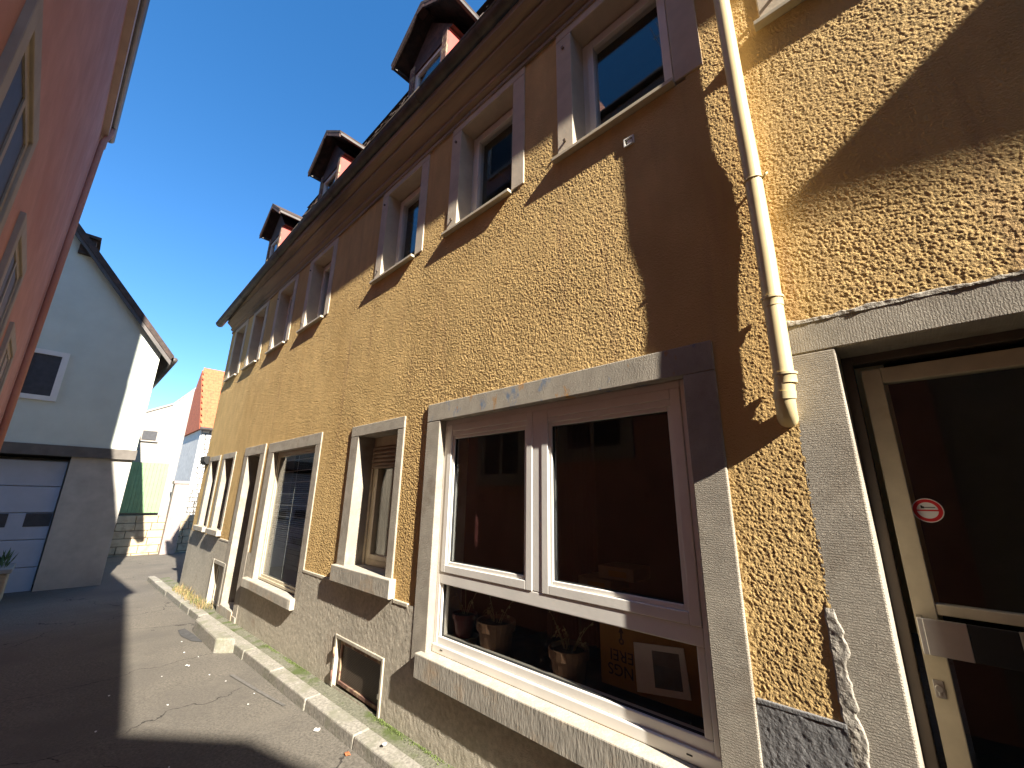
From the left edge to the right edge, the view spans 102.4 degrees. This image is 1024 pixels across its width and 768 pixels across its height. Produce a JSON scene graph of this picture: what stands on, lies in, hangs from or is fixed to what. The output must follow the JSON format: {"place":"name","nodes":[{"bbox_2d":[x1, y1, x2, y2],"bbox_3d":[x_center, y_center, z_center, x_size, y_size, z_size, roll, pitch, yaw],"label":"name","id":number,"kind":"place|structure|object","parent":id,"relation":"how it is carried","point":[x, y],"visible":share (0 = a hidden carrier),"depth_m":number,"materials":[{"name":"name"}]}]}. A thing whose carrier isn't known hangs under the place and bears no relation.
{"place":"outdoors","nodes":[
{"label":"outdoors","id":0,"kind":"place"},
{"bbox_2d":[79,0,485,409],"label":"sky","id":1,"kind":"structure","parent":0,"point":[229,107],"materials":[{"name":"blue"}]},
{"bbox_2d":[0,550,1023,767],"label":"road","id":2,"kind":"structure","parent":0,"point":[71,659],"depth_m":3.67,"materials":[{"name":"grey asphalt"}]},
{"bbox_2d":[0,548,17,600],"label":"stone planter","id":3,"kind":"object","parent":2,"relation":"on","point":[6,568],"visible":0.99,"depth_m":7.33,"materials":[{"name":"stone"}]},
{"bbox_2d":[0,0,149,449],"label":"pink house","id":4,"kind":"structure","parent":2,"relation":"on","point":[66,68],"depth_m":3.48,"materials":[{"name":"paint"}]},
{"bbox_2d":[0,321,16,394],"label":"window","id":5,"kind":"structure","parent":4,"relation":"in","point":[8,348],"depth_m":4.15,"materials":[{"name":"beige wood"}]},
{"bbox_2d":[0,211,26,340],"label":"window","id":6,"kind":"structure","parent":4,"relation":"in","point":[13,264],"depth_m":3.12,"materials":[{"name":"beige wood"}]},
{"bbox_2d":[0,0,42,235],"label":"window","id":7,"kind":"structure","parent":4,"relation":"in","point":[21,57],"depth_m":2.02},
{"bbox_2d":[0,224,177,592],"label":"mint house","id":8,"kind":"structure","parent":2,"relation":"on","point":[104,361],"depth_m":8.99,"materials":[{"name":"white paint"}]},
{"bbox_2d":[0,459,68,592],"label":"garage door","id":9,"kind":"structure","parent":8,"relation":"in","point":[21,498],"depth_m":8.35,"materials":[{"name":"white metal"}]},
{"bbox_2d":[19,348,69,401],"bbox_3d":[-9.953,-0.202,8.708,0.060,1.080,0.620,-13,-21,42],"label":"window","id":10,"kind":"structure","parent":8,"relation":"in","point":[43,380],"depth_m":8.73,"materials":[{"name":"white plastic"}]},
{"bbox_2d":[108,515,193,556],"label":"garden wall","id":11,"kind":"structure","parent":2,"relation":"on","point":[137,535],"depth_m":14.39,"materials":[{"name":"brick"}]},
{"bbox_2d":[119,462,168,512],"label":"green gate","id":12,"kind":"structure","parent":11,"relation":"on","point":[145,484],"depth_m":14.73,"materials":[{"name":"green wood"}]},
{"bbox_2d":[118,388,195,515],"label":"white house","id":13,"kind":"structure","parent":2,"relation":"on","point":[162,434],"depth_m":15.63,"materials":[{"name":"white paint"}]},
{"bbox_2d":[139,429,159,441],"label":"window","id":14,"kind":"structure","parent":13,"relation":"in","point":[149,435],"depth_m":15.31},
{"bbox_2d":[158,481,191,554],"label":"brick pier","id":15,"kind":"structure","parent":2,"relation":"on","point":[171,528],"depth_m":14.77,"materials":[{"name":"paint"}]},
{"bbox_2d":[178,628,201,641],"bbox_3d":[-4.193,3.260,5.328,0.900,0.022,0.135,-13,-21,42],"label":"drain patch","id":16,"kind":"object","parent":2,"relation":"on","point":[186,634],"visible":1,"depth_m":5.33,"materials":[{"name":"concrete"}]},
{"bbox_2d":[186,492,197,514],"bbox_3d":[-15.184,6.368,20.599,0.338,2.641,2.331,-13,-21,42],"label":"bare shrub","id":17,"kind":"object","parent":2,"relation":"on","point":[192,505],"visible":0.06,"depth_m":20.20,"materials":[{"name":"white plant"}]},
{"bbox_2d":[166,368,224,514],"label":"red roofed house","id":18,"kind":"structure","parent":2,"relation":"on","point":[198,431],"depth_m":22.11,"materials":[{"name":"paint"}]},
{"bbox_2d":[193,616,234,652],"bbox_3d":[-3.780,3.184,5.142,1.453,0.283,0.168,-13,-21,42],"label":"step stone","id":19,"kind":"object","parent":2,"relation":"on","point":[213,637],"visible":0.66,"depth_m":4.94,"materials":[{"name":"beige stone"}]},
{"bbox_2d":[230,674,284,705],"bbox_3d":[-2.354,2.796,3.773,1.110,0.028,0.034,-11,-19,36],"label":"road marking","id":20,"kind":"object","parent":2,"relation":"on","point":[256,689],"visible":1,"depth_m":3.76,"materials":[{"name":"white paint"}]},
{"bbox_2d":[147,576,423,767],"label":"kerb","id":21,"kind":"structure","parent":2,"relation":"on","point":[360,739],"depth_m":3.37,"materials":[{"name":"concrete"}]},
{"bbox_2d":[160,577,453,767],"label":"paving strip","id":22,"kind":"object","parent":2,"relation":"on","point":[364,717],"visible":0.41,"depth_m":3.38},
{"bbox_2d":[172,582,212,609],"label":"dry grass","id":23,"kind":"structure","parent":22,"relation":"on","point":[187,591],"depth_m":6.99,"materials":[{"name":"beige plant"}]},
{"bbox_2d":[262,642,448,766],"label":"moss","id":24,"kind":"object","parent":22,"relation":"on","point":[379,720],"visible":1,"depth_m":2.94,"materials":[{"name":"green plant"}]},
{"bbox_2d":[179,0,1023,767],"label":"yellow house","id":25,"kind":"structure","parent":2,"relation":"on","point":[711,312],"depth_m":2.51,"materials":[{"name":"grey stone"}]},
{"bbox_2d":[192,455,221,531],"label":"window","id":26,"kind":"structure","parent":25,"relation":"in","point":[208,493],"depth_m":8.25,"materials":[{"name":"grey stone"}]},
{"bbox_2d":[205,452,236,535],"bbox_3d":[-5.120,1.986,7.505,0.845,1.420,0.415,-13,-21,42],"label":"window","id":27,"kind":"structure","parent":25,"relation":"in","point":[226,473],"depth_m":7.55,"materials":[{"name":"grey stone"}]},
{"bbox_2d":[223,319,248,381],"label":"window","id":28,"kind":"structure","parent":25,"relation":"in","point":[240,335],"depth_m":9.16,"materials":[{"name":"beige paint"}]},
{"bbox_2d":[216,443,266,622],"bbox_3d":[-3.910,2.295,6.459,1.040,2.575,0.650,-13,-21,42],"label":"door","id":29,"kind":"structure","parent":25,"relation":"in","point":[238,547],"depth_m":6.39,"materials":[{"name":"grey stone"}]},
{"bbox_2d":[241,300,269,370],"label":"window","id":30,"kind":"structure","parent":25,"relation":"in","point":[260,317],"depth_m":8.28,"materials":[{"name":"beige paint"}]},
{"bbox_2d":[241,432,322,615],"bbox_3d":[-2.868,1.704,5.339,1.867,1.970,0.385,-13,-21,42],"label":"window","id":31,"kind":"structure","parent":25,"relation":"in","point":[269,573],"depth_m":5.41,"materials":[{"name":"grey stone"}]},
{"bbox_2d":[265,273,299,354],"bbox_3d":[-3.880,-1.190,7.149,1.005,1.260,0.266,-13,-21,42],"label":"window","id":32,"kind":"structure","parent":25,"relation":"in","point":[280,332],"depth_m":7.31,"materials":[{"name":"beige paint"}]},
{"bbox_2d":[296,237,338,333],"bbox_3d":[-2.811,-1.442,6.172,1.025,1.260,0.266,-13,-21,42],"label":"window","id":33,"kind":"structure","parent":25,"relation":"in","point":[323,264],"depth_m":6.34,"materials":[{"name":"beige paint"}]},
{"bbox_2d":[329,416,406,599],"bbox_3d":[-1.218,1.121,3.941,1.075,1.490,0.410,-13,-21,42],"label":"window","id":34,"kind":"structure","parent":25,"relation":"in","point":[369,523],"depth_m":4.04,"materials":[{"name":"grey stone"}]},
{"bbox_2d":[369,153,430,284],"bbox_3d":[-1.193,-1.825,4.694,0.995,1.260,0.266,-13,-21,42],"label":"window","id":35,"kind":"structure","parent":25,"relation":"in","point":[413,187],"depth_m":4.84,"materials":[{"name":"beige paint"}]},
{"bbox_2d":[450,632,478,644],"bbox_3d":[-0.346,1.855,2.949,0.210,0.095,0.210,-13,-21,42],"label":"saucer","id":36,"kind":"object","parent":25,"relation":"on","point":[473,639],"visible":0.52,"depth_m":2.93,"materials":[{"name":"black ceramic"}]},
{"bbox_2d":[452,588,477,638],"bbox_3d":[-0.359,1.634,3.015,0.295,0.374,0.183,-4,-16,16],"label":"flower pot","id":37,"kind":"object","parent":36,"relation":"on","point":[464,621],"visible":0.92,"depth_m":2.93,"materials":[{"name":"ceramic"}]},
{"bbox_2d":[441,66,524,236],"bbox_3d":[-0.200,-2.060,3.787,1.005,1.260,0.266,-13,-21,42],"label":"window","id":38,"kind":"structure","parent":25,"relation":"in","point":[506,107],"depth_m":3.90,"materials":[{"name":"beige paint"}]},
{"bbox_2d":[476,596,515,656],"bbox_3d":[-0.108,1.645,2.797,0.268,0.425,0.268,-1,-16,6],"label":"flower pot","id":39,"kind":"object","parent":25,"relation":"on","point":[496,631],"visible":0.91,"depth_m":2.70,"materials":[{"name":"ceramic"}]},
{"bbox_2d":[547,609,581,653],"bbox_3d":[0.671,1.779,2.795,0.850,0.560,0.450,-13,-21,42],"label":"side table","id":40,"kind":"object","parent":25,"relation":"in","point":[550,627],"visible":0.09,"depth_m":2.93,"materials":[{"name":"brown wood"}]},
{"bbox_2d":[548,612,593,684],"bbox_3d":[0.330,1.546,2.379,0.236,0.408,0.244,3,-16,-7],"label":"flower pot","id":41,"kind":"object","parent":25,"relation":"on","point":[569,658],"visible":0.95,"depth_m":2.31,"materials":[{"name":"ceramic"}]},
{"bbox_2d":[410,340,762,767],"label":"window","id":42,"kind":"structure","parent":25,"relation":"in","point":[588,727],"depth_m":2.15,"materials":[{"name":"grey stone"}]},
{"bbox_2d":[552,0,702,164],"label":"window","id":43,"kind":"structure","parent":25,"relation":"in","point":[578,45],"depth_m":3.03,"materials":[{"name":"beige paint"}]},
{"bbox_2d":[600,622,702,716],"bbox_3d":[0.805,1.442,2.216,0.570,0.355,0.312,-13,-21,42],"label":"cardboard box","id":44,"kind":"object","parent":25,"relation":"on","point":[618,669],"visible":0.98,"depth_m":2.16,"materials":[{"name":"brown"}]},
{"bbox_2d":[633,642,691,700],"bbox_3d":[0.742,1.429,2.049,0.285,0.250,0.013,-13,-21,42],"label":"paper sheet","id":45,"kind":"object","parent":44,"relation":"attached to","point":[661,670],"visible":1,"depth_m":2.04,"materials":[{"name":"paper"}]},
{"bbox_2d":[753,0,805,31],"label":"window","id":46,"kind":"structure","parent":25,"relation":"in","point":[769,11],"depth_m":2.09,"materials":[{"name":"beige paint"}]},
{"bbox_2d":[787,272,1023,767],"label":"door","id":47,"kind":"structure","parent":25,"relation":"in","point":[862,581],"depth_m":1.49,"materials":[{"name":"grey stone"}]},
{"bbox_3d":[0.604,1.475,2.898,0.240,0.079,0.241,-13,-21,42],"label":"cardboard box","id":48,"kind":"object","parent":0,"visible":0},
{"bbox_2d":[578,572,628,590],"bbox_3d":[0.642,1.389,2.886,0.260,0.079,0.242,-13,-21,42],"label":"cardboard box","id":49,"kind":"object","parent":48,"relation":"on","point":[593,579],"visible":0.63,"depth_m":2.81,"materials":[{"name":"brown cardboard"}]},
{"bbox_2d":[598,562,649,582],"bbox_3d":[0.766,1.282,2.810,0.260,0.079,0.242,-13,-21,42],"label":"cardboard box","id":50,"kind":"object","parent":49,"relation":"on","point":[626,572],"visible":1,"depth_m":2.74,"materials":[{"name":"brown cardboard"}]}
]}

